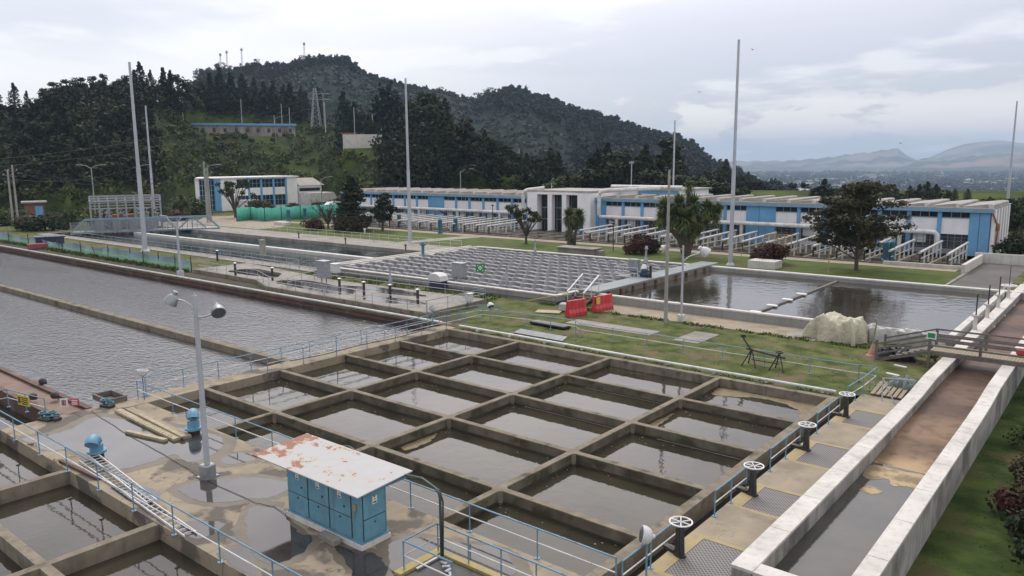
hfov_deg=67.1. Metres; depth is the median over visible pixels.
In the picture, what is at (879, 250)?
filter rail
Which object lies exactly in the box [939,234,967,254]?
window
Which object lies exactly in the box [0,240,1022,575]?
grass tufts
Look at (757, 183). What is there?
tree
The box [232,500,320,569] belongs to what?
damp stain
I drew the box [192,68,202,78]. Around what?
ridge tree
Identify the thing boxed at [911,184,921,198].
tree
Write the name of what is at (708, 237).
filter rail
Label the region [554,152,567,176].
hill tree
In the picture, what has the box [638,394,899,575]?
gate walkway
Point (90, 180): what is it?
overhead wire
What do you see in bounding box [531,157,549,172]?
hill tree
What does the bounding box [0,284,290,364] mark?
lagoon dividing wall
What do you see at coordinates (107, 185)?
overhead wire
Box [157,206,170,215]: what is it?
hedge bush
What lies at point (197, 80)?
hill tree
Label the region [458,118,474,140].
hill tree
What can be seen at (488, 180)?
hill tree
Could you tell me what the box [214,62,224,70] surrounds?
ridge tree
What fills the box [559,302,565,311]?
hose cage
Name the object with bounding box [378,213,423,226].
filter rail
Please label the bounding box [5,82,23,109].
hill tree
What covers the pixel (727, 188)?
hill tree
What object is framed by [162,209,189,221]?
hedge bush
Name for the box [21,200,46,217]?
brick hut
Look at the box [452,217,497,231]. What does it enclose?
filter rail
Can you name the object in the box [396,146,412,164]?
hill tree
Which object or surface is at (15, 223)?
hedge bush
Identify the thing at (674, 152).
thin mast
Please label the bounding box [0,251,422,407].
lagoon water
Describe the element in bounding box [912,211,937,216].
window
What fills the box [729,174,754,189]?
tree
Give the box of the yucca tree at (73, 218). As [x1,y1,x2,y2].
[65,211,81,228]
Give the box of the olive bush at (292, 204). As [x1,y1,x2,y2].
[287,202,298,206]
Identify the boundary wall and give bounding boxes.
[883,254,983,273]
[975,252,1023,265]
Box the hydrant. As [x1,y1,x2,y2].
[420,242,425,254]
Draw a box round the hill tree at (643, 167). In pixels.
[639,162,674,178]
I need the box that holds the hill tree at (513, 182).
[501,175,526,189]
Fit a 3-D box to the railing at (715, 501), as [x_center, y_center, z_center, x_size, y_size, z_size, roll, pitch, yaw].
[8.407,7.757,29.616,0.160,1.028,3.060,7,12,39]
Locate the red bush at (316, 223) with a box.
[299,217,325,229]
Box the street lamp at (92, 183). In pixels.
[83,164,105,213]
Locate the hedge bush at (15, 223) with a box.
[9,215,42,230]
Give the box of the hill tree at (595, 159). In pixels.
[591,148,601,168]
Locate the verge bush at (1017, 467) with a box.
[1007,453,1023,484]
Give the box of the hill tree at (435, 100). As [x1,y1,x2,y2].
[427,94,453,120]
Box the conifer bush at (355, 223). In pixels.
[331,210,373,231]
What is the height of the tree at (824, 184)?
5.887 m
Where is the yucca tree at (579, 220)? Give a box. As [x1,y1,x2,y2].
[573,207,586,244]
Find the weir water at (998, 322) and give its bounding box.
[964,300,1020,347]
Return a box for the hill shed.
[190,123,295,135]
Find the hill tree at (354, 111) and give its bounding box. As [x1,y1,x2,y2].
[348,101,359,133]
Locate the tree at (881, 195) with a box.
[874,194,888,197]
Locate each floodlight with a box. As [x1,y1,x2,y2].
[137,369,147,399]
[428,305,435,323]
[487,302,493,320]
[639,525,654,575]
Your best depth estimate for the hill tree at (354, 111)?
280.16 m
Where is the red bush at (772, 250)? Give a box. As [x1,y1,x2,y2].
[749,242,790,260]
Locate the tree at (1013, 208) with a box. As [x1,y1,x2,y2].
[1010,196,1023,233]
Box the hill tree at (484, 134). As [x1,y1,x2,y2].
[480,129,489,141]
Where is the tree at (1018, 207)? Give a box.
[1014,201,1023,225]
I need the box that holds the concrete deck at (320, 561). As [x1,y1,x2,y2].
[0,403,580,575]
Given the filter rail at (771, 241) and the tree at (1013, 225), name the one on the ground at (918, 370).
the tree at (1013, 225)
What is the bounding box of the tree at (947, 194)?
[939,189,951,198]
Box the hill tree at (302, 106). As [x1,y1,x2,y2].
[295,86,308,121]
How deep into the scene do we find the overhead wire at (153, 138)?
202.32 m
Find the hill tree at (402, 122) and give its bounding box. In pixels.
[391,117,413,134]
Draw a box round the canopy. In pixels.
[34,234,64,242]
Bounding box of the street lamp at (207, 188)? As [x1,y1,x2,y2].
[205,164,220,220]
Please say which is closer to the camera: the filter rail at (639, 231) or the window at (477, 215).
the filter rail at (639, 231)
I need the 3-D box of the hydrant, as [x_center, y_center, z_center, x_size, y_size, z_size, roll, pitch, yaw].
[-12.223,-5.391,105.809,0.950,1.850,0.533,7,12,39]
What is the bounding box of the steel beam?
[58,459,99,479]
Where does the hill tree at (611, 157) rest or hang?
on the hills
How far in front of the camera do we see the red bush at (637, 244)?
109.80 m
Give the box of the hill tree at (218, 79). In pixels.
[209,67,228,112]
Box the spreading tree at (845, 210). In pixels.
[800,179,917,269]
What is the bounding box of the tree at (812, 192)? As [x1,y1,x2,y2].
[807,186,825,197]
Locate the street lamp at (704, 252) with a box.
[661,245,710,321]
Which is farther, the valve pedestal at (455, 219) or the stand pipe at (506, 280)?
the valve pedestal at (455, 219)
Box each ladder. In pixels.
[79,458,196,537]
[89,454,156,503]
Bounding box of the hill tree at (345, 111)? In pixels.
[331,91,357,145]
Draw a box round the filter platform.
[764,234,797,255]
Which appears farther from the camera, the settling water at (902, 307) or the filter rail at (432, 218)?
the filter rail at (432, 218)
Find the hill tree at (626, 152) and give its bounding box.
[618,149,632,184]
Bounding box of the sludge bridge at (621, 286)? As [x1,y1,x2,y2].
[578,261,718,294]
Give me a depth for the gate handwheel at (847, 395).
39.42 m
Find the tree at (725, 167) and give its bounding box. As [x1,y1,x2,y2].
[718,159,731,182]
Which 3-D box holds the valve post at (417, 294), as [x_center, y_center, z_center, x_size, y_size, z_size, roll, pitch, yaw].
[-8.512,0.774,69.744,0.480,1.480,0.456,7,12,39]
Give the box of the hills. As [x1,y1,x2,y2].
[0,64,1023,245]
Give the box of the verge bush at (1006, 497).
[985,477,1023,517]
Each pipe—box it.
[357,204,514,226]
[388,265,391,283]
[459,325,835,392]
[505,265,508,284]
[514,332,562,341]
[516,331,563,340]
[517,330,564,339]
[519,330,566,338]
[520,329,567,337]
[521,186,544,210]
[597,186,660,214]
[599,215,939,251]
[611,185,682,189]
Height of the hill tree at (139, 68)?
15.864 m
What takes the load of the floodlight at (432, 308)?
attached to the railing at (336, 342)
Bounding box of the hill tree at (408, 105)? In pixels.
[398,99,429,131]
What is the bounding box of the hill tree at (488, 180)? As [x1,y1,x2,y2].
[480,170,505,187]
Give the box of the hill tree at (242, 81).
[235,73,252,114]
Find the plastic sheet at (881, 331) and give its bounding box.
[868,323,945,346]
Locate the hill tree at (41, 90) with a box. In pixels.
[37,88,49,97]
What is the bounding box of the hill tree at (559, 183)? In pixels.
[539,178,567,188]
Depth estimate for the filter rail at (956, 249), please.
98.44 m
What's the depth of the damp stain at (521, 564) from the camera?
26.26 m
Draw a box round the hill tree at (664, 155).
[660,151,672,169]
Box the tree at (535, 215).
[504,204,542,243]
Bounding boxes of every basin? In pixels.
[0,434,159,575]
[115,325,837,575]
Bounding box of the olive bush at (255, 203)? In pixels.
[243,198,274,207]
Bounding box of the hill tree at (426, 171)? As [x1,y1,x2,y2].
[403,167,433,187]
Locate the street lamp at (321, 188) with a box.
[320,176,332,204]
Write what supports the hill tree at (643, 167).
on the hills
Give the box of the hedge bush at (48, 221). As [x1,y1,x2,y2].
[17,214,69,229]
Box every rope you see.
[91,410,285,514]
[290,329,424,360]
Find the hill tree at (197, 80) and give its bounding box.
[193,77,206,88]
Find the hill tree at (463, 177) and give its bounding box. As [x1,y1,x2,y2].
[453,164,479,186]
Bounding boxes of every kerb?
[48,226,420,268]
[945,271,1013,289]
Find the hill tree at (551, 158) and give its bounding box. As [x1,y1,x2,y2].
[543,147,560,171]
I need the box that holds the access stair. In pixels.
[567,273,598,303]
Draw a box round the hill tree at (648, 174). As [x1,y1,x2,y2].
[637,169,679,185]
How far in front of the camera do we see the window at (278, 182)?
230.19 m
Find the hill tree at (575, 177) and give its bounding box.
[557,173,577,182]
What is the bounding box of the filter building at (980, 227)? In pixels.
[340,187,1010,255]
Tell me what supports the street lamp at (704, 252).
on the path at (755, 327)
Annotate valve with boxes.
[37,411,52,421]
[46,410,61,421]
[99,398,114,408]
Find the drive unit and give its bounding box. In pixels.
[614,246,651,277]
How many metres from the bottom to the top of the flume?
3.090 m
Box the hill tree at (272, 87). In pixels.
[263,80,282,115]
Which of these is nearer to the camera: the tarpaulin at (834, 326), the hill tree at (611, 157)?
the tarpaulin at (834, 326)
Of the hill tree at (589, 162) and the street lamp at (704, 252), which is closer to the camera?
the street lamp at (704, 252)
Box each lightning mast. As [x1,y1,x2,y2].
[128,62,149,251]
[145,106,156,220]
[405,78,413,242]
[726,39,739,265]
[1006,101,1017,198]
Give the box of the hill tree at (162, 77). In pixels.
[157,67,170,108]
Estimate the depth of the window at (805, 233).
119.51 m
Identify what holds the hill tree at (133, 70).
on the hills
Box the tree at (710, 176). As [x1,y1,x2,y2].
[705,171,737,182]
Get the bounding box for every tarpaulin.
[27,242,55,248]
[801,311,868,346]
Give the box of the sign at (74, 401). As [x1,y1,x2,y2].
[70,398,79,405]
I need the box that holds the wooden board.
[535,310,561,313]
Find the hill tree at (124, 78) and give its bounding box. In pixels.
[121,75,129,84]
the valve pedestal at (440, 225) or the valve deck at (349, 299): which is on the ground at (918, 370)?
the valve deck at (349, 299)
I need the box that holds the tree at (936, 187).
[929,184,942,199]
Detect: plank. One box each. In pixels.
[114,409,180,441]
[125,407,191,438]
[125,430,167,441]
[138,413,184,437]
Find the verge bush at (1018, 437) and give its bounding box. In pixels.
[1002,425,1023,445]
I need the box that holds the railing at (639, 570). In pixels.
[629,415,835,575]
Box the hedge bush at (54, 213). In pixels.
[43,212,69,220]
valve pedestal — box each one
[286,209,290,220]
[303,207,306,218]
[397,214,401,226]
[438,218,442,232]
[453,217,457,231]
[881,241,889,261]
[889,240,895,260]
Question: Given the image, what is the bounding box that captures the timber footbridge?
[874,328,1023,367]
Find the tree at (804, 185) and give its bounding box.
[800,182,809,190]
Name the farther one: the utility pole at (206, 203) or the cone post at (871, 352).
the utility pole at (206, 203)
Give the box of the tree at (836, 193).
[826,188,840,196]
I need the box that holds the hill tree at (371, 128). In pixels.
[363,118,380,133]
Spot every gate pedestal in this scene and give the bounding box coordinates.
[970,294,982,338]
[983,285,994,326]
[994,276,1005,315]
[1001,265,1017,305]
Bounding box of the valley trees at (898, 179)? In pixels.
[745,170,1023,190]
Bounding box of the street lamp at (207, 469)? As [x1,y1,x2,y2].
[163,290,225,480]
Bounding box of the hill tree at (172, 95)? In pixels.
[163,69,185,117]
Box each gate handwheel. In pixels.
[663,516,692,558]
[736,461,764,496]
[790,421,816,451]
[831,391,855,417]
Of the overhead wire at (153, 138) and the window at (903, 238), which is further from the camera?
the overhead wire at (153, 138)
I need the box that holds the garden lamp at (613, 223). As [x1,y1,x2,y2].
[612,222,614,250]
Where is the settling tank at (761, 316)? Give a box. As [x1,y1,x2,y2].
[598,266,1023,346]
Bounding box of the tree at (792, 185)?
[788,183,797,189]
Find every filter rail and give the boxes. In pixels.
[370,213,414,224]
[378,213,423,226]
[389,214,433,226]
[397,215,443,227]
[411,215,453,228]
[418,216,463,228]
[429,216,474,229]
[442,217,485,230]
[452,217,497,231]
[463,218,508,232]
[475,219,519,232]
[487,220,530,233]
[573,223,615,238]
[588,224,630,240]
[606,225,648,242]
[622,226,662,243]
[643,228,674,240]
[659,233,697,245]
[695,229,718,245]
[698,230,736,246]
[721,231,757,250]
[741,232,776,252]
[764,233,799,247]
[786,234,817,255]
[812,239,841,257]
[836,245,863,258]
[863,237,891,260]
[888,239,915,260]
[918,240,942,262]
[946,241,968,264]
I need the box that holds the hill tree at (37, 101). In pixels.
[33,99,43,109]
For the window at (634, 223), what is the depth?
138.74 m
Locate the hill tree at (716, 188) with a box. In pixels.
[704,178,724,195]
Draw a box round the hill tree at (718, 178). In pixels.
[714,173,726,194]
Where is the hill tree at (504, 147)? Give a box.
[498,145,512,171]
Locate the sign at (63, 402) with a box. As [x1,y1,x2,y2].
[60,399,67,406]
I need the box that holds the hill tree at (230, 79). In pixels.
[226,72,244,112]
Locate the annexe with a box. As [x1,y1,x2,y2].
[297,178,336,205]
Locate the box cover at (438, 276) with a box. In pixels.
[428,272,447,281]
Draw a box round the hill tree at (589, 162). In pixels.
[576,156,595,174]
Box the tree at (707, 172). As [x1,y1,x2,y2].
[701,169,716,180]
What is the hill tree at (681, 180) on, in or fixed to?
on the hills
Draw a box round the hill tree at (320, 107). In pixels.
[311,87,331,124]
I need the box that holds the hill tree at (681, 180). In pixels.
[653,174,700,186]
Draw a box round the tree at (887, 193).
[883,184,892,197]
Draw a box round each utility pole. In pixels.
[3,170,13,227]
[8,165,18,219]
[199,161,208,221]
[206,168,211,218]
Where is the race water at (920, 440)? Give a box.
[873,300,1023,473]
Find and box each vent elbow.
[84,434,106,458]
[185,408,200,435]
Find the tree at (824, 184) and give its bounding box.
[815,179,834,196]
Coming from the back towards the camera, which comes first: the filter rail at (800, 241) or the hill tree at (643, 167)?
the hill tree at (643, 167)
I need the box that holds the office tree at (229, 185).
[214,179,255,217]
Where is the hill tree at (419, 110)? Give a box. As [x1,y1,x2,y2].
[401,105,434,130]
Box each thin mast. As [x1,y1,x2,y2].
[629,161,633,184]
[672,120,675,185]
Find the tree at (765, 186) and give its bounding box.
[754,184,774,189]
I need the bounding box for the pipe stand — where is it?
[741,334,785,372]
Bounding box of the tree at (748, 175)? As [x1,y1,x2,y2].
[743,172,755,189]
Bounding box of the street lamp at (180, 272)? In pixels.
[159,215,183,276]
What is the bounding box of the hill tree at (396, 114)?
[385,91,402,123]
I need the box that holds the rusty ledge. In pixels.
[0,366,91,421]
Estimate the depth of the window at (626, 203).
138.03 m
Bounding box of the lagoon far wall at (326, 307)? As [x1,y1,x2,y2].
[0,245,452,328]
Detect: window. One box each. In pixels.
[199,179,215,211]
[201,128,291,132]
[238,196,247,206]
[250,179,259,187]
[251,195,260,199]
[262,179,271,186]
[263,195,272,203]
[274,179,284,186]
[275,194,285,204]
[299,187,319,190]
[420,210,428,219]
[444,196,454,199]
[446,211,454,220]
[458,197,467,199]
[459,212,468,223]
[471,197,481,200]
[472,213,481,224]
[485,198,495,200]
[485,213,495,224]
[499,198,510,201]
[501,214,510,226]
[515,214,525,227]
[607,201,621,205]
[607,219,620,233]
[625,202,640,205]
[625,220,639,234]
[644,202,659,206]
[644,221,659,235]
[704,224,722,239]
[726,225,745,240]
[728,205,745,209]
[775,227,795,243]
[777,207,796,211]
[800,228,821,245]
[801,207,822,211]
[881,233,905,250]
[882,210,906,214]
[910,233,934,252]
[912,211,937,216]
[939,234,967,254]
[942,212,969,217]
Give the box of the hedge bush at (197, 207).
[166,196,212,214]
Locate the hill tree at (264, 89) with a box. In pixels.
[254,81,270,116]
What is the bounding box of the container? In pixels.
[112,213,139,217]
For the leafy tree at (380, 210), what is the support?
on the lawn at (903, 274)
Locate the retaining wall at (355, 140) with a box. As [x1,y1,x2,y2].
[343,129,381,149]
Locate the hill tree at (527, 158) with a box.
[523,153,534,172]
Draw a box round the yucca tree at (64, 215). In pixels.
[58,211,71,227]
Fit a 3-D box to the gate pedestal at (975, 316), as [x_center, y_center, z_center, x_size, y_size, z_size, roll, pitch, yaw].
[33.733,2.056,56.180,1.240,3.250,1.240,7,12,39]
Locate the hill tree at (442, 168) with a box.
[431,159,453,188]
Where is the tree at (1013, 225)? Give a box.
[1008,210,1023,233]
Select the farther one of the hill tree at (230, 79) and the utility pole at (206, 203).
the hill tree at (230, 79)
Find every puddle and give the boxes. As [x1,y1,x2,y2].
[22,417,222,468]
[110,485,160,507]
[178,477,287,502]
[178,520,224,538]
[221,452,257,463]
[223,547,256,575]
[228,269,280,276]
[244,506,311,563]
[276,280,354,294]
[335,545,387,575]
[342,285,425,295]
[361,297,425,304]
[388,537,516,575]
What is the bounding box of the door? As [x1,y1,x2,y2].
[35,206,42,217]
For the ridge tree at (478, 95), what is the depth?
836.48 m
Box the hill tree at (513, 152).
[507,151,522,157]
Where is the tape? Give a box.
[527,294,571,300]
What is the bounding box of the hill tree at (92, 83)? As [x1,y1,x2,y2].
[87,76,98,89]
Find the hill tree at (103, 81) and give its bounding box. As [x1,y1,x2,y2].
[97,73,108,85]
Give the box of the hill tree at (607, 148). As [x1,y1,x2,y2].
[592,143,611,168]
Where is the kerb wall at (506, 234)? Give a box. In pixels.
[465,231,510,235]
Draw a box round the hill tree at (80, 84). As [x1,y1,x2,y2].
[71,77,87,87]
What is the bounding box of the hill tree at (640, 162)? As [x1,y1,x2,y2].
[618,156,655,184]
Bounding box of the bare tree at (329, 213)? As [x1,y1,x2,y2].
[310,200,337,228]
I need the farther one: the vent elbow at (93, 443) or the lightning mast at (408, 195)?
the lightning mast at (408, 195)
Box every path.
[256,220,957,271]
[403,236,478,242]
[602,304,799,335]
[783,328,816,340]
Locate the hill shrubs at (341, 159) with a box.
[189,123,380,183]
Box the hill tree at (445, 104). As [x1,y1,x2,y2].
[442,98,454,123]
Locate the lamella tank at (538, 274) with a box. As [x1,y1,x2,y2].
[335,245,686,304]
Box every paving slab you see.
[566,319,660,335]
[673,331,718,343]
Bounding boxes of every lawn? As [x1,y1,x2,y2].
[197,223,960,284]
[906,376,1023,575]
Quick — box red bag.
[1016,348,1023,355]
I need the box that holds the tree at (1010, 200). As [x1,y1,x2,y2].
[994,198,1017,231]
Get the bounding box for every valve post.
[270,267,273,279]
[337,278,341,291]
[362,281,365,296]
[388,284,391,299]
[415,288,419,303]
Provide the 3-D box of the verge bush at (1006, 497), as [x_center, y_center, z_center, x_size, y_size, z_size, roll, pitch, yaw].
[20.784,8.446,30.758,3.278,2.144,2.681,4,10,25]
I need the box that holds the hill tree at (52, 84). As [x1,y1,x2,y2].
[47,82,61,89]
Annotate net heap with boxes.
[884,375,917,396]
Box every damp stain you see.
[13,413,236,473]
[166,473,287,507]
[212,451,261,467]
[216,542,261,575]
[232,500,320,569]
[325,542,377,574]
[375,532,532,575]
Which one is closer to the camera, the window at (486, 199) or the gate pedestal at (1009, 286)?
the gate pedestal at (1009, 286)
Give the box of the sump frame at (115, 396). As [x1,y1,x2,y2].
[92,390,127,403]
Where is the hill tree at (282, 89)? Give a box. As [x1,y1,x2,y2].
[279,84,287,118]
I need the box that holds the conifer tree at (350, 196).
[325,174,380,227]
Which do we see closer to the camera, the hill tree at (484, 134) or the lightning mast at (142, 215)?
the lightning mast at (142, 215)
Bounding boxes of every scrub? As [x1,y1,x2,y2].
[0,104,453,221]
[188,62,619,174]
[914,196,1023,229]
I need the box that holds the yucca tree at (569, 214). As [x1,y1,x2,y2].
[561,207,578,245]
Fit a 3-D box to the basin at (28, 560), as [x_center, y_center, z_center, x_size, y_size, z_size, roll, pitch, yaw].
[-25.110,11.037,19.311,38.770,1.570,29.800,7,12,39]
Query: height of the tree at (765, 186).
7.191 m
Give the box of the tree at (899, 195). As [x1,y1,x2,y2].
[892,193,907,199]
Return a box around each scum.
[399,433,437,449]
[649,414,671,425]
[712,388,816,417]
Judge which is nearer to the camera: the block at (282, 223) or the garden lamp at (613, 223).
the garden lamp at (613, 223)
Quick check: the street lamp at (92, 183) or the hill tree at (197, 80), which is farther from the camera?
the hill tree at (197, 80)
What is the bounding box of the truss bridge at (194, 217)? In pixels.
[70,215,219,233]
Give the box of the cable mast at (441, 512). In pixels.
[405,474,444,558]
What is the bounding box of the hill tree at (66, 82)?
[59,79,76,88]
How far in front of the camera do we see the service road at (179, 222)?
177.27 m
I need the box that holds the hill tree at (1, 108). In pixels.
[0,95,7,111]
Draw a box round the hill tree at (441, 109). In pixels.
[413,104,447,155]
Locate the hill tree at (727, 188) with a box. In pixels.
[715,183,752,195]
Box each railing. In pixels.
[0,389,45,412]
[0,410,301,575]
[55,230,298,265]
[136,381,616,575]
[144,312,431,395]
[191,219,461,246]
[198,261,426,311]
[244,256,483,298]
[266,316,446,372]
[287,269,316,282]
[402,523,568,575]
[427,288,485,311]
[440,304,499,320]
[446,308,859,381]
[621,519,677,575]
[629,415,835,575]
[711,466,747,517]
[768,426,800,471]
[815,396,840,433]
[847,364,876,400]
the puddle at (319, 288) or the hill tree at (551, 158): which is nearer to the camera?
the puddle at (319, 288)
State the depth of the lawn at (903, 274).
106.97 m
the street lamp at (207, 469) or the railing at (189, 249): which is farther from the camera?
the railing at (189, 249)
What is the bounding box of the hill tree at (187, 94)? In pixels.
[171,73,205,123]
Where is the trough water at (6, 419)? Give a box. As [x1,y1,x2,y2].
[0,405,30,428]
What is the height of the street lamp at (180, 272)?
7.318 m
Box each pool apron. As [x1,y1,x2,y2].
[36,233,316,271]
[164,224,453,250]
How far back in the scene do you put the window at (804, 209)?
118.52 m
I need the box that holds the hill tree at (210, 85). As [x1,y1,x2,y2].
[202,72,218,110]
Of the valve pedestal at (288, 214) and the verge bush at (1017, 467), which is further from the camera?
the valve pedestal at (288, 214)
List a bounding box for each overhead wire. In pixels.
[0,108,307,166]
[1,96,313,158]
[4,160,152,181]
[15,168,200,180]
[16,172,200,185]
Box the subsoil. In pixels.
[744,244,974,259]
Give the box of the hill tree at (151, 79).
[147,69,157,101]
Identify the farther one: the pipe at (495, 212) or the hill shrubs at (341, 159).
the hill shrubs at (341, 159)
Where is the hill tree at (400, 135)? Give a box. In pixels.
[393,130,411,159]
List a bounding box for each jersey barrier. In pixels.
[565,298,586,316]
[591,294,613,311]
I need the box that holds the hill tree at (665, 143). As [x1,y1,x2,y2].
[651,137,684,168]
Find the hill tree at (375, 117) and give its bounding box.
[364,95,391,133]
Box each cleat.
[29,393,37,399]
[38,378,46,384]
[50,391,58,398]
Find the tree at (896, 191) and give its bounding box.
[889,186,898,197]
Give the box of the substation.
[88,194,162,230]
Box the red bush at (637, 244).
[621,233,661,254]
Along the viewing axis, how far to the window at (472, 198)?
161.63 m
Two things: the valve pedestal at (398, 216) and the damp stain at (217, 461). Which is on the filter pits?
the valve pedestal at (398, 216)
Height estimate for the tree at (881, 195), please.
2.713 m
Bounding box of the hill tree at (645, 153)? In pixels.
[638,144,654,169]
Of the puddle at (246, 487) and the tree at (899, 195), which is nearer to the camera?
the puddle at (246, 487)
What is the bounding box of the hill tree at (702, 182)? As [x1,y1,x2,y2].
[685,175,712,193]
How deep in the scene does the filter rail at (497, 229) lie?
143.61 m
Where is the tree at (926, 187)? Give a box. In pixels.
[919,181,934,199]
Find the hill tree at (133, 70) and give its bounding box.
[128,69,138,83]
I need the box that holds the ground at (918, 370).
[0,211,1023,400]
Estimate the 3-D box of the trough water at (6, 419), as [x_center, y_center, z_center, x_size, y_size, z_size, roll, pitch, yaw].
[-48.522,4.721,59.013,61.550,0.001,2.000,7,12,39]
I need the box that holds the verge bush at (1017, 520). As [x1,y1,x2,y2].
[1000,508,1023,564]
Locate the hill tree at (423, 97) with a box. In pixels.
[410,91,435,106]
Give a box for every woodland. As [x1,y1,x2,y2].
[0,78,694,189]
[0,94,691,189]
[198,53,797,189]
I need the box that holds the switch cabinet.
[252,433,412,550]
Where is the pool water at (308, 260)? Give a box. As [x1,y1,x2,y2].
[65,230,406,267]
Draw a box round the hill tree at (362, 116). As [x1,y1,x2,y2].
[354,111,373,133]
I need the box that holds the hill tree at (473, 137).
[466,129,482,144]
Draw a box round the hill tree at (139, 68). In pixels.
[132,61,148,89]
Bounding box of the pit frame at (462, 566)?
[394,548,503,575]
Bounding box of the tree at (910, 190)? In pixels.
[904,185,914,198]
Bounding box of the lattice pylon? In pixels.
[309,88,329,127]
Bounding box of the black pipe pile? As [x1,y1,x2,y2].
[530,319,570,329]
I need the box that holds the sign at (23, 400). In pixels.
[17,394,29,406]
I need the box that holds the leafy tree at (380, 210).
[369,192,397,230]
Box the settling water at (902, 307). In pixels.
[615,270,993,333]
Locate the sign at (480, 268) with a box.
[476,264,484,272]
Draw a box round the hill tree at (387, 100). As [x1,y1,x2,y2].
[370,80,402,126]
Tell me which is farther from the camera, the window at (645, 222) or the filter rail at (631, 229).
the window at (645, 222)
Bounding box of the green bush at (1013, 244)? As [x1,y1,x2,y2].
[990,231,1023,254]
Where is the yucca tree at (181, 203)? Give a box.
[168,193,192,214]
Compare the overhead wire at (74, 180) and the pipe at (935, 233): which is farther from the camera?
the overhead wire at (74, 180)
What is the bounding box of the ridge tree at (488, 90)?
[485,87,492,93]
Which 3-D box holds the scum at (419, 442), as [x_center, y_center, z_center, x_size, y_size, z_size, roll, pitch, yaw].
[-4.395,7.541,37.900,0.729,0.001,2.659,7,12,39]
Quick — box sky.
[0,0,1023,161]
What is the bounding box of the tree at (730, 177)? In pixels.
[724,173,747,188]
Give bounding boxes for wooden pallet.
[870,381,907,399]
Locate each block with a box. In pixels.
[274,221,290,225]
[318,530,340,546]
[555,245,602,255]
[595,250,604,255]
[747,258,781,269]
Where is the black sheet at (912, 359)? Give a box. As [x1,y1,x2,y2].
[878,346,916,361]
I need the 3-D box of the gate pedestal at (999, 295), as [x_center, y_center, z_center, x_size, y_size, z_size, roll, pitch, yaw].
[40.652,0.649,64.484,1.240,3.250,1.240,7,12,39]
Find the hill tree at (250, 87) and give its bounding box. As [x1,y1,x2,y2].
[248,77,258,112]
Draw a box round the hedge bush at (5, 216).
[0,209,30,225]
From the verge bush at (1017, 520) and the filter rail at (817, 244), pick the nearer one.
the verge bush at (1017, 520)
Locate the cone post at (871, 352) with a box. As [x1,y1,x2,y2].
[866,319,877,356]
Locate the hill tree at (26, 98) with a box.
[22,90,31,107]
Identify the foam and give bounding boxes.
[860,485,882,493]
[863,465,924,488]
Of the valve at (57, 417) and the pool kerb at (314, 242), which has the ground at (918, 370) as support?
the pool kerb at (314, 242)
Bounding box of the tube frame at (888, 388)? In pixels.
[881,378,915,403]
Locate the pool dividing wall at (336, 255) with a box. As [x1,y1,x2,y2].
[134,232,373,259]
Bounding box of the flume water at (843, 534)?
[775,462,924,575]
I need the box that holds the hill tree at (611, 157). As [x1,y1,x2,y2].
[596,150,637,169]
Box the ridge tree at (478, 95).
[471,92,480,101]
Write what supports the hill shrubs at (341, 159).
on the hills
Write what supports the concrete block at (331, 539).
on the concrete deck at (320, 561)
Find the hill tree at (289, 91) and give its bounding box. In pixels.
[282,82,301,120]
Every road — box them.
[110,218,195,225]
[193,216,285,228]
[951,263,1023,289]
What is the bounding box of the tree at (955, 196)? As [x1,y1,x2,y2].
[950,189,959,200]
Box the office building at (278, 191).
[194,176,298,212]
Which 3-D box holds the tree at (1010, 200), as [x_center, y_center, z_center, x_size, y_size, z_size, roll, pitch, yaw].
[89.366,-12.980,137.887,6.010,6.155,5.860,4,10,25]
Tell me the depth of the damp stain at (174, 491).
30.83 m
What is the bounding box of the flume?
[730,283,1023,575]
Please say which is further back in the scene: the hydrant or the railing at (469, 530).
the hydrant
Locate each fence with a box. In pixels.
[0,232,191,271]
[70,219,176,234]
[236,203,337,220]
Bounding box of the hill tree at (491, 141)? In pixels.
[488,138,505,154]
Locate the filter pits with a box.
[324,221,968,265]
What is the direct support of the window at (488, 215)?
in the filter building at (980, 227)
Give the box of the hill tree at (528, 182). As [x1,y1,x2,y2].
[523,171,539,187]
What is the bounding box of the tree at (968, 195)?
[962,189,972,199]
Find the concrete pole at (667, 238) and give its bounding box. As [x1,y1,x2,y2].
[664,170,670,323]
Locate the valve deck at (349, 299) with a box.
[193,263,486,317]
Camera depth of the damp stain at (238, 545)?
25.80 m
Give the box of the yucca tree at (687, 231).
[651,179,725,255]
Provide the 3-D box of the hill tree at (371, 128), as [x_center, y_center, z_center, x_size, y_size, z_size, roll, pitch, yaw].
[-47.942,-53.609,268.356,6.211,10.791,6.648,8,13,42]
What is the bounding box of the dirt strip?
[0,242,475,323]
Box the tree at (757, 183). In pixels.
[747,180,764,189]
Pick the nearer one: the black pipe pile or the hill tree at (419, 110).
the black pipe pile
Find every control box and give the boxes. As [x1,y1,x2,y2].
[259,239,265,255]
[315,260,330,289]
[330,263,340,276]
[428,280,446,289]
[450,261,466,278]
[463,292,473,303]
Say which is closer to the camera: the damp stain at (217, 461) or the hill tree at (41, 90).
the damp stain at (217, 461)
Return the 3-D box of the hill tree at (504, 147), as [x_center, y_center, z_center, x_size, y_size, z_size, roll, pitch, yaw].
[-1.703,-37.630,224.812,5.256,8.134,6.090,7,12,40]
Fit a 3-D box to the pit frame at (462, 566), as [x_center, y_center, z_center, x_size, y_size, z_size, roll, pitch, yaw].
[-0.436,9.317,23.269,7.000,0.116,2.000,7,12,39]

